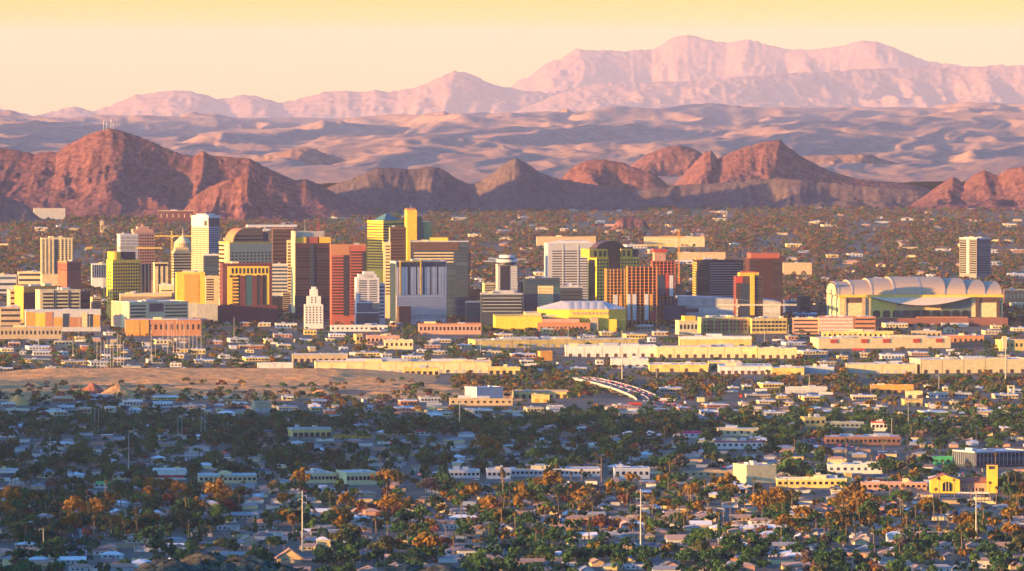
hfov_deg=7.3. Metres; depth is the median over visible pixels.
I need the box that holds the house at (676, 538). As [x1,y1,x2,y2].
[664,534,687,542]
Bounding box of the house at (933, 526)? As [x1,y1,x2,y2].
[915,523,938,530]
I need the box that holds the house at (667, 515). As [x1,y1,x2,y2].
[659,514,688,521]
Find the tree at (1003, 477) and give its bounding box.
[999,470,1023,481]
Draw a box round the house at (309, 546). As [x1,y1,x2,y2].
[299,543,317,549]
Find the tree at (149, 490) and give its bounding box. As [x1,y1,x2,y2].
[142,486,155,494]
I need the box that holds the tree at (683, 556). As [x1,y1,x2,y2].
[671,550,693,563]
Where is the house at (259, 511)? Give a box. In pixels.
[252,509,274,514]
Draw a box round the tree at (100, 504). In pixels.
[86,497,109,511]
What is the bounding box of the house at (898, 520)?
[891,515,901,523]
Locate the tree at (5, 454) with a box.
[0,449,12,458]
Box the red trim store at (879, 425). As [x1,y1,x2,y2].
[871,419,886,430]
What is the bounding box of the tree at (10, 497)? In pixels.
[3,491,26,502]
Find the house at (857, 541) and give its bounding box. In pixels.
[849,537,866,544]
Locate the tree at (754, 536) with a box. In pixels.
[743,532,762,542]
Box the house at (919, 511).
[910,510,936,516]
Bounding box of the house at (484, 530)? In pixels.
[469,525,485,531]
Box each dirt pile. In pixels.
[7,395,29,404]
[81,383,103,394]
[101,384,135,398]
[312,389,333,393]
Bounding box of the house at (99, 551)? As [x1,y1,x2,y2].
[92,547,115,554]
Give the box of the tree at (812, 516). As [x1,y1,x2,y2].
[805,509,825,527]
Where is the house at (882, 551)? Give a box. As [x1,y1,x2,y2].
[878,549,903,555]
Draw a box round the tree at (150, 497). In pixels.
[140,494,152,503]
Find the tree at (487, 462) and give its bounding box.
[471,458,489,466]
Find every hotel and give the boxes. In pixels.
[355,271,384,324]
[390,259,446,325]
[495,255,517,291]
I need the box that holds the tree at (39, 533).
[36,531,44,537]
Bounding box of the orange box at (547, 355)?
[538,351,552,360]
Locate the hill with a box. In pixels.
[134,551,466,570]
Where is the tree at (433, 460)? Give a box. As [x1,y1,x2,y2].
[420,454,442,474]
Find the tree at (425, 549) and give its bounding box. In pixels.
[420,545,433,561]
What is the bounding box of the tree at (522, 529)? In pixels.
[512,525,531,534]
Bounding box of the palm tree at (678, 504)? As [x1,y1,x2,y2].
[675,502,680,530]
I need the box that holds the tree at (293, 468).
[284,464,299,479]
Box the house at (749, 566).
[734,562,755,570]
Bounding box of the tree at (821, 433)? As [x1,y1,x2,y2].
[817,428,829,444]
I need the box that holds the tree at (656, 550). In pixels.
[652,547,659,556]
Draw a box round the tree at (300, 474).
[290,467,310,483]
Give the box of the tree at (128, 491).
[119,487,134,501]
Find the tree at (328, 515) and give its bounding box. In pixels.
[322,510,345,528]
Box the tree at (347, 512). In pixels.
[322,506,353,518]
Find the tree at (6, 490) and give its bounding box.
[0,485,22,497]
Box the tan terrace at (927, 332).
[911,329,940,335]
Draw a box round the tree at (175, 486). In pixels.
[168,479,191,499]
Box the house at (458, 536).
[438,532,466,538]
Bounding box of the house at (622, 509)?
[613,508,637,513]
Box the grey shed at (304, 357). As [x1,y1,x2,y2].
[292,353,347,361]
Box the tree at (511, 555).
[505,552,520,561]
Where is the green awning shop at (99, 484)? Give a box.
[95,481,109,487]
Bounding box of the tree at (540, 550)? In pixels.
[534,545,555,557]
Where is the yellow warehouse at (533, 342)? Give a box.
[468,336,638,347]
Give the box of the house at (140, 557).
[132,556,152,560]
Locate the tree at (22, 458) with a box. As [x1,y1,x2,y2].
[16,452,34,466]
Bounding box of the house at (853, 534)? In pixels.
[849,531,866,537]
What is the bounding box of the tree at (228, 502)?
[223,498,236,508]
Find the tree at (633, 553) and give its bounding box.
[628,549,641,563]
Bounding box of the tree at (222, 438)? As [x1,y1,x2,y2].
[215,434,232,448]
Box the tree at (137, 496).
[130,492,149,503]
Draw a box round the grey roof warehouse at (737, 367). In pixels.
[717,362,771,373]
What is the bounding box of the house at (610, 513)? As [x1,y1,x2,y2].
[605,511,634,517]
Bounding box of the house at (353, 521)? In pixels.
[348,518,365,524]
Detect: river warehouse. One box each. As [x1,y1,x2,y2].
[648,361,707,371]
[708,359,740,369]
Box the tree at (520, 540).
[512,535,532,550]
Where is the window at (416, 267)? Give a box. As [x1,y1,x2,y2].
[398,267,444,312]
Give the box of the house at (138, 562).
[131,559,150,566]
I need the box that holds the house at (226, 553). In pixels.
[220,551,246,556]
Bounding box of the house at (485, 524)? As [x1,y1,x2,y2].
[476,522,502,528]
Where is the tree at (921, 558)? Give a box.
[913,553,925,563]
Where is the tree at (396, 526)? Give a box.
[388,521,408,532]
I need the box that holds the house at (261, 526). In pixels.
[253,523,277,528]
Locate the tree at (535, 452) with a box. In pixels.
[524,447,546,459]
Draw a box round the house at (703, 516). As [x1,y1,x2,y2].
[697,513,715,521]
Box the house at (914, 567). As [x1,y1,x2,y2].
[910,564,925,570]
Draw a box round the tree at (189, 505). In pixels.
[170,499,194,510]
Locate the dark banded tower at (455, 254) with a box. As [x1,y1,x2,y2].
[410,237,469,317]
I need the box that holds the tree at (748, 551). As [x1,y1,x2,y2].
[740,547,759,558]
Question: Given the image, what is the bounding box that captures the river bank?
[0,367,436,387]
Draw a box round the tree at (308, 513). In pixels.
[299,511,313,517]
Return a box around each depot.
[287,425,331,436]
[512,389,567,397]
[531,393,549,402]
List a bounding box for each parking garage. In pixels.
[0,305,20,326]
[792,316,817,333]
[818,315,853,334]
[853,315,875,330]
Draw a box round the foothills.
[0,102,1023,184]
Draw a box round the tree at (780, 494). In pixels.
[765,486,793,503]
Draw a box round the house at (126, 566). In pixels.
[104,563,134,570]
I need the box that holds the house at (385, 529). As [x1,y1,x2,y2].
[379,525,398,531]
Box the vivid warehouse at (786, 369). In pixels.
[772,364,803,374]
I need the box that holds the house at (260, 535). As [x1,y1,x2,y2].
[253,532,272,539]
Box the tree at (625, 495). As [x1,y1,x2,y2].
[618,493,632,506]
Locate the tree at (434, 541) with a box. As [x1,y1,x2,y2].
[412,532,444,546]
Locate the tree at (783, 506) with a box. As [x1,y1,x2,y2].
[770,502,789,512]
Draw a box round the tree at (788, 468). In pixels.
[783,463,799,475]
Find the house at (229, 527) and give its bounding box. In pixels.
[217,524,239,529]
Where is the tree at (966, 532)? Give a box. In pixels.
[962,530,969,541]
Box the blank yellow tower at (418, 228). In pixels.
[404,208,431,259]
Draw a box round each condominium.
[675,316,697,334]
[697,315,749,333]
[749,316,786,333]
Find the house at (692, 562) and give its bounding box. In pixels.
[677,558,701,564]
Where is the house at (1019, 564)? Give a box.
[1008,561,1022,569]
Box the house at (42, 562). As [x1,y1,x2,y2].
[29,560,53,566]
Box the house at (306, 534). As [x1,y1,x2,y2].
[284,532,311,538]
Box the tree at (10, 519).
[0,515,15,526]
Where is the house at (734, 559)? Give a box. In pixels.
[725,554,739,561]
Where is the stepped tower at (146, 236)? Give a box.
[131,224,154,292]
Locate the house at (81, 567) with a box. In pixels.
[68,564,97,570]
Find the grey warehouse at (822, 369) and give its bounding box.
[803,364,833,373]
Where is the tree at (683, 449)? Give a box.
[675,444,691,453]
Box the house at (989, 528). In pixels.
[985,524,993,530]
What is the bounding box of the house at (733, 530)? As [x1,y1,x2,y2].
[721,528,744,537]
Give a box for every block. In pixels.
[7,288,14,305]
[13,283,61,322]
[35,287,79,308]
[40,236,72,284]
[58,260,80,300]
[90,295,101,309]
[111,299,187,326]
[117,232,137,258]
[119,291,171,299]
[171,247,190,299]
[175,270,217,323]
[203,253,218,275]
[205,275,218,304]
[272,262,287,295]
[272,295,282,313]
[282,292,290,309]
[353,334,362,343]
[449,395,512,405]
[465,300,479,322]
[470,288,479,300]
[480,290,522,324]
[481,282,494,292]
[518,282,522,296]
[673,284,683,296]
[684,290,692,294]
[758,346,796,358]
[783,299,796,314]
[796,295,810,312]
[810,303,818,311]
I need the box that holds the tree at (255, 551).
[243,548,274,561]
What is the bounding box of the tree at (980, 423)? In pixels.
[970,418,989,431]
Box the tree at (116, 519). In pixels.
[101,514,122,528]
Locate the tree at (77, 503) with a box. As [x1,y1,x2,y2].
[61,495,95,513]
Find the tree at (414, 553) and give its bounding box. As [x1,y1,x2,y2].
[403,547,426,559]
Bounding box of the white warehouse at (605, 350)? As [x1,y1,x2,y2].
[565,343,656,356]
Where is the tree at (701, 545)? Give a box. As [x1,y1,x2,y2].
[691,540,712,550]
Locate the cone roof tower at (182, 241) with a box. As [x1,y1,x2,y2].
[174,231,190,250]
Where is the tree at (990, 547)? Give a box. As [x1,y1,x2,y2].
[975,542,1001,557]
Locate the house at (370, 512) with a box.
[358,508,379,517]
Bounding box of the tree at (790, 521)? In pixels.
[774,514,798,526]
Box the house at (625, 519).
[611,517,636,521]
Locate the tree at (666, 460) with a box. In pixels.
[657,455,680,465]
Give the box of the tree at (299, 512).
[286,510,301,517]
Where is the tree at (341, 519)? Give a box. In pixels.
[335,515,347,528]
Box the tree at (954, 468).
[941,462,959,472]
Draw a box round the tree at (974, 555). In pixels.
[969,550,980,560]
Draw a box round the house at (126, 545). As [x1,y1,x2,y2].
[114,542,138,547]
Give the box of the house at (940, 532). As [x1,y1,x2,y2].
[916,531,943,535]
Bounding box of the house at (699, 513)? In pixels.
[692,511,707,518]
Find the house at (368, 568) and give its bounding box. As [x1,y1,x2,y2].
[356,565,376,570]
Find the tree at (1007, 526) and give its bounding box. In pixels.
[1001,521,1022,535]
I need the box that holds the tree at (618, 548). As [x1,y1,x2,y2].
[601,542,628,554]
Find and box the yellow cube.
[842,473,851,482]
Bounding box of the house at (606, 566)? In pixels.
[602,563,622,570]
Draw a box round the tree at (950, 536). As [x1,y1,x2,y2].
[943,530,966,550]
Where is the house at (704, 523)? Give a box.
[689,520,711,527]
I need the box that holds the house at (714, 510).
[704,508,722,513]
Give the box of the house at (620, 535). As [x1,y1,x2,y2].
[597,531,628,538]
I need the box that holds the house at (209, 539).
[201,537,228,543]
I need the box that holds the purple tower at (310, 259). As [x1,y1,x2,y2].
[291,227,330,318]
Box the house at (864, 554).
[847,552,870,557]
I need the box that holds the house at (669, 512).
[665,511,691,515]
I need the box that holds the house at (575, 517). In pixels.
[565,515,591,521]
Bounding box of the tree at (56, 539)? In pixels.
[48,536,65,544]
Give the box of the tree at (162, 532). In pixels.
[145,525,166,539]
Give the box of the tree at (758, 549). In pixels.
[754,547,760,563]
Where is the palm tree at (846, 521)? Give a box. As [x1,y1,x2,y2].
[844,519,848,547]
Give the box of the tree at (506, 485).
[500,483,509,496]
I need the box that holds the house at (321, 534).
[312,531,334,536]
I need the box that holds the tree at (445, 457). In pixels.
[438,452,456,463]
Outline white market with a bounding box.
[717,425,758,435]
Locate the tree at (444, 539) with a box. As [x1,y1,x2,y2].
[438,536,452,544]
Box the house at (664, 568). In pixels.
[652,565,680,570]
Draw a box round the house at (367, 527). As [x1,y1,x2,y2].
[357,525,371,531]
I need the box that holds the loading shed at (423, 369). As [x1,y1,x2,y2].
[403,365,439,374]
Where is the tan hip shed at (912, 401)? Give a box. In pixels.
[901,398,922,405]
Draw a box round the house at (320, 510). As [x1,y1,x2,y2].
[310,508,331,512]
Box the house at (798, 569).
[793,567,804,570]
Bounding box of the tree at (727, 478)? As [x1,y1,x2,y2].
[718,472,739,484]
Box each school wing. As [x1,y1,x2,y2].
[510,464,600,476]
[613,464,649,478]
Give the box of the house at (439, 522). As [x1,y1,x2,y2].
[435,519,454,524]
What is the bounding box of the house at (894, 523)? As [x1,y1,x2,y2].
[873,522,897,526]
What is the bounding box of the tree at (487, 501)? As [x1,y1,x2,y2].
[476,495,507,511]
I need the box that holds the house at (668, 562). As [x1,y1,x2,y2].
[659,560,677,564]
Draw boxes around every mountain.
[0,71,556,117]
[0,128,385,217]
[0,195,43,223]
[184,173,313,221]
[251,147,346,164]
[327,158,646,211]
[511,35,972,93]
[512,64,1023,112]
[560,108,573,112]
[561,159,668,190]
[611,216,649,230]
[623,177,928,208]
[630,145,702,176]
[673,140,930,191]
[803,153,899,164]
[910,166,1023,210]
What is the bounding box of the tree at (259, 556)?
[254,554,269,560]
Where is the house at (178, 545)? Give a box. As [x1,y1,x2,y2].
[175,543,185,549]
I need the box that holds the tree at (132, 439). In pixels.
[125,435,138,450]
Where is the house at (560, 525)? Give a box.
[555,524,580,528]
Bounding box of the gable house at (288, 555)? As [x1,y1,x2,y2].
[274,548,313,562]
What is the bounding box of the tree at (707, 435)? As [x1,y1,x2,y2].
[696,430,712,440]
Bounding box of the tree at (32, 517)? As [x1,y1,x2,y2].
[25,513,39,522]
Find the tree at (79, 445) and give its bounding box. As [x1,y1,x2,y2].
[68,441,95,452]
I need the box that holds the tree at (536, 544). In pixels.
[527,541,542,550]
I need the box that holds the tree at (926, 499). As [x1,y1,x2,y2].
[916,496,945,517]
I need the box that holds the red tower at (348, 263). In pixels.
[330,243,366,324]
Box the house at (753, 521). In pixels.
[748,518,773,524]
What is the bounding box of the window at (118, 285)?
[113,285,139,299]
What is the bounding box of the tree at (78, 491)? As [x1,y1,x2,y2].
[73,487,84,496]
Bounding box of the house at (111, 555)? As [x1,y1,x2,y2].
[100,551,123,558]
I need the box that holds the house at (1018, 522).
[1011,521,1023,525]
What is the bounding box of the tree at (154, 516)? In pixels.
[141,512,159,521]
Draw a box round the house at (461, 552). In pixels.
[451,547,475,557]
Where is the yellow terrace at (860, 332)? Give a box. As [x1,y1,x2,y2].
[821,329,893,336]
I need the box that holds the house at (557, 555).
[545,551,561,561]
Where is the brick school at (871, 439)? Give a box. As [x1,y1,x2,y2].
[824,433,900,444]
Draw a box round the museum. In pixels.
[25,308,100,330]
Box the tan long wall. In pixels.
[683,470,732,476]
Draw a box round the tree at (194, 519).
[189,516,204,524]
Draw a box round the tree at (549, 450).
[541,447,555,457]
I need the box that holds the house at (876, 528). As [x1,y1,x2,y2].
[869,527,900,533]
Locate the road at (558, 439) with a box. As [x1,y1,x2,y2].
[4,436,946,450]
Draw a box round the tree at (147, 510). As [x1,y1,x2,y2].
[142,508,153,513]
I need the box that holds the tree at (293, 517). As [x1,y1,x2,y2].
[286,513,299,531]
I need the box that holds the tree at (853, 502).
[846,497,863,507]
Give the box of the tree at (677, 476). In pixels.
[668,471,683,481]
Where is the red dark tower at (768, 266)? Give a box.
[745,252,782,315]
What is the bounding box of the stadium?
[826,276,1007,326]
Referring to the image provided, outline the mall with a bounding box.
[810,334,950,348]
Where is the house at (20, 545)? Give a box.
[15,541,36,547]
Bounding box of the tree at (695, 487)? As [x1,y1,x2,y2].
[683,482,702,500]
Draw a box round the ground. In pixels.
[0,181,1023,570]
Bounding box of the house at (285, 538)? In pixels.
[265,536,287,543]
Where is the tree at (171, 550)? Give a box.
[164,545,179,555]
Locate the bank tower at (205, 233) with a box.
[191,214,219,271]
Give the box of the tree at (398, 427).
[385,421,406,435]
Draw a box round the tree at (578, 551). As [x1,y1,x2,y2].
[561,547,585,560]
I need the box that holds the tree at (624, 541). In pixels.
[619,538,628,547]
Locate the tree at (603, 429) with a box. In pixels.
[593,426,610,434]
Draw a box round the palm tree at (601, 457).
[599,456,602,481]
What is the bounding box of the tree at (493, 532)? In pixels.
[488,528,500,536]
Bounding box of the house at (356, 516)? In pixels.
[354,515,369,518]
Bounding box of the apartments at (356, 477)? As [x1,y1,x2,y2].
[336,469,377,484]
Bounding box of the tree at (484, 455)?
[481,451,493,466]
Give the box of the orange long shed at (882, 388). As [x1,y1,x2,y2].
[870,383,913,393]
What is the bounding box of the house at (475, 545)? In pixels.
[450,543,479,549]
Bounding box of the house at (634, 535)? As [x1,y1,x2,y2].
[625,532,654,538]
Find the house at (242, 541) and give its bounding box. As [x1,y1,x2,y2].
[237,539,249,544]
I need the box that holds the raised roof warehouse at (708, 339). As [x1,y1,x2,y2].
[678,333,751,345]
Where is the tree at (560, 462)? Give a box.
[550,458,564,468]
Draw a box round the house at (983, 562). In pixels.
[967,557,990,567]
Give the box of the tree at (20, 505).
[10,499,28,510]
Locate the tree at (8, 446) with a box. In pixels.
[0,443,14,450]
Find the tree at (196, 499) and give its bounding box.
[192,496,204,509]
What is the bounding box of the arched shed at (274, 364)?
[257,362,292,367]
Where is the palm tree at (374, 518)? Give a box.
[372,517,377,541]
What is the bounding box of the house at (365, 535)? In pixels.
[360,532,373,538]
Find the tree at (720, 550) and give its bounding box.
[714,548,726,553]
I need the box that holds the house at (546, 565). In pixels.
[532,562,560,568]
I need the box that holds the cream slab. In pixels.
[383,241,390,320]
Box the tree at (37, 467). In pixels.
[25,461,45,478]
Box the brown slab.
[389,225,406,260]
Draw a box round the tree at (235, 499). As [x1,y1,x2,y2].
[225,493,245,503]
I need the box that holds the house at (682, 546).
[677,543,696,549]
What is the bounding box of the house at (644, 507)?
[639,504,661,513]
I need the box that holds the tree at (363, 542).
[360,539,368,546]
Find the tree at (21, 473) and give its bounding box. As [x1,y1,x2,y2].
[15,468,29,480]
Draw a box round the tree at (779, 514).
[772,511,783,520]
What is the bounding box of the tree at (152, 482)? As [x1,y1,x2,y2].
[141,476,162,488]
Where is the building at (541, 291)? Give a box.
[523,276,559,313]
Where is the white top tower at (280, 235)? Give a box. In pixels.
[246,224,296,263]
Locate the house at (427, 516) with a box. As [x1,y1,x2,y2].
[411,515,437,520]
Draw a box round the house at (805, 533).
[794,531,809,535]
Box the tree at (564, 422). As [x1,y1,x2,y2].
[554,417,573,431]
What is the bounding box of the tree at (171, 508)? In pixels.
[169,504,191,512]
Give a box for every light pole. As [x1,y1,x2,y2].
[38,320,38,349]
[117,334,117,364]
[167,318,167,353]
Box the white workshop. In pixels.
[384,338,412,349]
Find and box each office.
[0,273,16,292]
[17,270,40,284]
[91,262,105,287]
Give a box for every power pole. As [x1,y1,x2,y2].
[128,434,128,478]
[298,490,306,551]
[621,341,622,382]
[636,489,644,545]
[972,491,980,538]
[1003,347,1005,378]
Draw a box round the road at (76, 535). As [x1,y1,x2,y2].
[57,493,85,554]
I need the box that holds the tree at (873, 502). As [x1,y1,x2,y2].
[862,498,879,510]
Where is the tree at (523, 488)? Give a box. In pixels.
[513,483,528,493]
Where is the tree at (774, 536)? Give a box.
[766,531,779,541]
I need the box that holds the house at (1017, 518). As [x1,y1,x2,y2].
[1011,516,1023,521]
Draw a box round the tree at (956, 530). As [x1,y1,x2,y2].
[944,525,977,543]
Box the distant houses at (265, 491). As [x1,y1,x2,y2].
[0,402,1023,513]
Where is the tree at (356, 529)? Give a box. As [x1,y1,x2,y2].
[339,523,362,536]
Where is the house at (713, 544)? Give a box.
[708,542,722,547]
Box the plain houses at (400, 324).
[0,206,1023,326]
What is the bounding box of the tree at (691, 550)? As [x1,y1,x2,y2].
[675,547,698,564]
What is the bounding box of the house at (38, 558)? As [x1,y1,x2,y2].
[29,556,48,559]
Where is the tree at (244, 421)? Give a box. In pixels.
[234,416,256,432]
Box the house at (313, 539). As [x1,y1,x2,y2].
[303,537,319,543]
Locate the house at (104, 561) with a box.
[97,559,120,565]
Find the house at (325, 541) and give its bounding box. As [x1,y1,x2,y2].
[316,537,330,547]
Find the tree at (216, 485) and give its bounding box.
[201,478,230,501]
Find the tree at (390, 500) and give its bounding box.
[374,493,411,514]
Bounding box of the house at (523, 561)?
[515,558,544,564]
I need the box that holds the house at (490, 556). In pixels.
[487,555,504,559]
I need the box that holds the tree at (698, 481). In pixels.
[690,476,707,485]
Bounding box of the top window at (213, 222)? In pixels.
[209,218,219,226]
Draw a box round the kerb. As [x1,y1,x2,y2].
[41,480,973,495]
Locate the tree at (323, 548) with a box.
[312,545,335,555]
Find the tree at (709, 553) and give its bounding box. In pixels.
[697,547,720,560]
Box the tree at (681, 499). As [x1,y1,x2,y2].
[671,495,687,509]
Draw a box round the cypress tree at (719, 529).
[716,519,721,537]
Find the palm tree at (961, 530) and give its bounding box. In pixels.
[959,528,963,557]
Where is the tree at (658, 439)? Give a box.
[654,436,663,444]
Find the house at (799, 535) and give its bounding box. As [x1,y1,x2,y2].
[793,533,809,541]
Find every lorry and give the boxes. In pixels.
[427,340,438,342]
[427,402,441,405]
[627,402,641,405]
[633,366,645,368]
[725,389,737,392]
[755,389,767,391]
[819,392,832,394]
[852,348,864,350]
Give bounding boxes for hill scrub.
[145,550,449,570]
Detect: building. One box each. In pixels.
[0,347,13,351]
[0,366,12,371]
[1,402,15,406]
[5,407,29,413]
[8,341,19,346]
[24,357,50,362]
[25,345,51,349]
[32,350,51,355]
[35,227,47,230]
[45,365,60,367]
[51,396,72,401]
[51,409,66,415]
[53,339,71,345]
[58,350,67,355]
[59,405,75,409]
[62,359,85,364]
[74,335,84,338]
[79,406,91,412]
[80,345,87,349]
[87,359,108,365]
[89,393,112,399]
[102,353,109,358]
[103,330,114,334]
[104,405,115,411]
[105,343,121,347]
[114,357,130,361]
[121,364,140,367]
[123,399,142,405]
[125,407,140,413]
[142,342,149,346]
[146,357,162,362]
[152,395,178,399]
[152,400,172,407]
[153,338,170,343]
[170,361,181,366]
[173,348,187,351]
[174,337,187,341]
[175,353,183,357]
[182,403,205,408]
[191,348,204,353]
[194,358,214,362]
[211,340,221,343]
[218,353,229,357]
[223,321,231,325]
[223,395,244,398]
[226,401,246,407]
[227,336,247,342]
[229,345,236,348]
[239,321,249,325]
[239,344,263,348]
[241,355,269,360]
[245,348,253,352]
[258,321,270,325]
[263,338,272,342]
[273,332,291,337]
[275,322,296,327]
[276,343,290,348]
[276,405,297,409]
[281,395,293,399]
[294,338,311,342]
[303,328,315,334]
[308,346,315,350]
[309,405,322,410]
[311,398,327,404]
[323,408,335,413]
[325,337,334,341]
[328,332,344,336]
[339,346,347,350]
[353,350,379,355]
[361,397,376,401]
[363,405,373,409]
[380,352,391,357]
[393,405,415,411]
[398,399,417,404]
[401,354,425,358]
[418,395,440,401]
[424,343,439,347]
[426,410,451,415]
[431,338,450,342]
[431,405,448,409]
[433,349,447,354]
[451,217,465,219]
[457,343,471,347]
[468,233,481,236]
[472,408,492,414]
[482,349,501,354]
[485,257,497,261]
[494,332,512,337]
[496,229,509,232]
[502,410,522,414]
[510,352,535,357]
[520,359,533,363]
[523,276,559,313]
[523,405,543,411]
[533,271,543,275]
[540,327,553,332]
[546,405,565,409]
[570,366,586,370]
[577,334,596,337]
[595,358,602,364]
[598,330,612,335]
[612,403,630,407]
[618,411,637,415]
[622,333,646,338]
[623,244,646,247]
[634,324,653,330]
[647,336,655,341]
[652,330,667,335]
[656,386,682,392]
[676,259,692,263]
[676,406,688,409]
[697,397,704,401]
[698,408,718,414]
[701,402,728,407]
[727,385,738,390]
[741,384,753,389]
[745,392,770,397]
[756,399,775,403]
[757,381,783,387]
[760,410,787,415]
[775,394,789,397]
[781,341,806,344]
[783,400,793,405]
[785,243,801,246]
[785,334,797,339]
[793,312,816,316]
[797,349,827,354]
[798,394,822,400]
[817,360,836,364]
[825,254,838,257]
[836,354,847,358]
[846,253,862,256]
[850,393,876,399]
[859,351,869,356]
[879,353,904,358]
[881,322,907,327]
[907,351,928,355]
[917,409,948,415]
[926,391,950,397]
[936,353,949,356]
[942,385,947,390]
[943,327,954,332]
[949,399,958,404]
[952,447,1023,467]
[954,391,971,397]
[973,385,985,389]
[976,409,993,414]
[981,329,1001,334]
[990,324,1001,328]
[991,261,1001,265]
[991,392,1017,398]
[996,353,1008,356]
[1006,272,1023,275]
[1009,302,1023,306]
[1009,388,1021,392]
[1010,326,1023,330]
[1011,249,1023,252]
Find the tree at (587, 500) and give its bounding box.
[575,495,599,510]
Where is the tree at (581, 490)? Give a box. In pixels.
[570,486,588,497]
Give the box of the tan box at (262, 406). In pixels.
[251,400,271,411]
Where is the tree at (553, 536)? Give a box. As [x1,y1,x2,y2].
[542,532,558,543]
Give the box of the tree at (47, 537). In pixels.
[35,533,52,541]
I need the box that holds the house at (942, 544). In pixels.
[932,541,955,548]
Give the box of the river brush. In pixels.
[11,373,531,402]
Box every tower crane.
[84,243,161,303]
[155,231,190,283]
[634,240,676,248]
[663,231,683,283]
[716,299,796,316]
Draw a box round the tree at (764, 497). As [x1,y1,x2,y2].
[748,490,776,515]
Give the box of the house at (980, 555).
[965,549,986,556]
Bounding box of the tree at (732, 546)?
[725,542,740,551]
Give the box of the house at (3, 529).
[0,526,7,532]
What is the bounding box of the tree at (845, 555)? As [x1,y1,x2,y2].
[830,547,851,559]
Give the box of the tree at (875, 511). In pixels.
[872,509,879,515]
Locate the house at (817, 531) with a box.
[808,528,827,534]
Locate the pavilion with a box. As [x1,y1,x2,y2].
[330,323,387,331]
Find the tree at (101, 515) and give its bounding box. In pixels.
[97,512,107,523]
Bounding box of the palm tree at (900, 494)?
[897,493,901,518]
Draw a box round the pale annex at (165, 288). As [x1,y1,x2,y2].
[159,283,173,299]
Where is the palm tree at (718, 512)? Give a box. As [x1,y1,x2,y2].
[714,510,722,519]
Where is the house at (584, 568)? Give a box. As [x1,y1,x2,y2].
[577,565,593,570]
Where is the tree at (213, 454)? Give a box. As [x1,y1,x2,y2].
[203,449,223,460]
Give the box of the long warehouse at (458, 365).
[314,358,491,372]
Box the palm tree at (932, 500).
[930,498,934,520]
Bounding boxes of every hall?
[33,208,64,218]
[100,221,103,235]
[125,317,200,335]
[158,210,192,221]
[418,321,480,334]
[536,235,595,247]
[560,283,582,300]
[644,236,704,246]
[661,295,780,323]
[678,252,725,259]
[783,262,811,274]
[861,478,926,489]
[995,336,1023,350]
[1003,288,1023,303]
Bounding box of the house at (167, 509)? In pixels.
[165,505,173,515]
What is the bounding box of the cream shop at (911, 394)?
[905,391,922,398]
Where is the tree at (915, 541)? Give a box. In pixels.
[912,539,929,545]
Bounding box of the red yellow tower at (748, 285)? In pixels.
[734,271,762,317]
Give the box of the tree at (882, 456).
[877,454,885,459]
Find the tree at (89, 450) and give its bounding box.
[85,447,92,453]
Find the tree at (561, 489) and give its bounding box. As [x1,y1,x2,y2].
[552,484,569,500]
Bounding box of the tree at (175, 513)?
[166,507,193,519]
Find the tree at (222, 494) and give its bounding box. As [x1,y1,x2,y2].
[212,487,236,499]
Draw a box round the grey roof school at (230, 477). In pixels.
[198,470,256,482]
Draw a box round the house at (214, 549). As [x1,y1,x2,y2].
[206,547,228,552]
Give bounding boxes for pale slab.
[153,262,167,292]
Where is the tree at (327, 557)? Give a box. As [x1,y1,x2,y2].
[318,553,333,564]
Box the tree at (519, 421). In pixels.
[510,417,529,426]
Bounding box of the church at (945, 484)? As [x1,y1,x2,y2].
[928,464,997,493]
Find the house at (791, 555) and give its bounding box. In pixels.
[782,552,804,559]
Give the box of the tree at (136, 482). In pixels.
[130,478,142,490]
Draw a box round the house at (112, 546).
[97,543,117,550]
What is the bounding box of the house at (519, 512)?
[515,510,531,514]
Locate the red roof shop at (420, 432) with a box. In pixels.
[415,430,429,435]
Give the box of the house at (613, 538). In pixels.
[607,534,619,541]
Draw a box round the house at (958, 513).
[945,510,962,516]
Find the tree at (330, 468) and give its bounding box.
[325,466,334,471]
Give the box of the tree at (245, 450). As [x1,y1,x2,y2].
[235,446,258,457]
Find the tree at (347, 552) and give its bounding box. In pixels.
[338,549,354,555]
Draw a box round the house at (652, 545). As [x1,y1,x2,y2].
[642,542,662,549]
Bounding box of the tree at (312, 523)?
[308,517,320,527]
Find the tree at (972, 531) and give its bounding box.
[964,527,975,542]
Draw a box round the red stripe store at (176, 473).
[152,466,186,479]
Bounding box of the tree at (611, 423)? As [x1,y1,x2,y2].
[604,419,617,427]
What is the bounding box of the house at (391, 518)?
[376,517,399,521]
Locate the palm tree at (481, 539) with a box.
[477,537,486,545]
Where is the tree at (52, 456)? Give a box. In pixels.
[44,453,63,460]
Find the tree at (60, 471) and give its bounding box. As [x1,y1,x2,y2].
[53,466,66,477]
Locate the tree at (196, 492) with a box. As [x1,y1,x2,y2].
[192,487,204,497]
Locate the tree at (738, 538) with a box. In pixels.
[721,534,742,544]
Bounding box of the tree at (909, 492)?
[906,490,914,507]
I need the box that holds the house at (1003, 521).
[986,519,1007,523]
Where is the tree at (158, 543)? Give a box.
[145,538,167,553]
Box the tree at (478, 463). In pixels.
[471,460,487,468]
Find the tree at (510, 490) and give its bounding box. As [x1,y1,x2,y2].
[505,486,517,497]
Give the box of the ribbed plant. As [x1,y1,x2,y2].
[465,385,502,397]
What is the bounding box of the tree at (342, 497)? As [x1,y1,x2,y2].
[336,491,354,504]
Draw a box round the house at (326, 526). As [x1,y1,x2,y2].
[310,524,331,528]
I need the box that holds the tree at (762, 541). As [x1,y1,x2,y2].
[751,538,765,547]
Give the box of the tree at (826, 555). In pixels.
[816,551,838,563]
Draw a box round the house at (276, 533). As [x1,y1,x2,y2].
[259,530,283,535]
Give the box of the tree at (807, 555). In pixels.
[795,548,813,565]
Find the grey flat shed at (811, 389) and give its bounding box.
[785,385,827,393]
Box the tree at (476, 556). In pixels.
[465,552,486,563]
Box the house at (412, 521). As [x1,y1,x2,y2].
[406,520,421,524]
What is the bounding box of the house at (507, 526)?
[499,523,513,531]

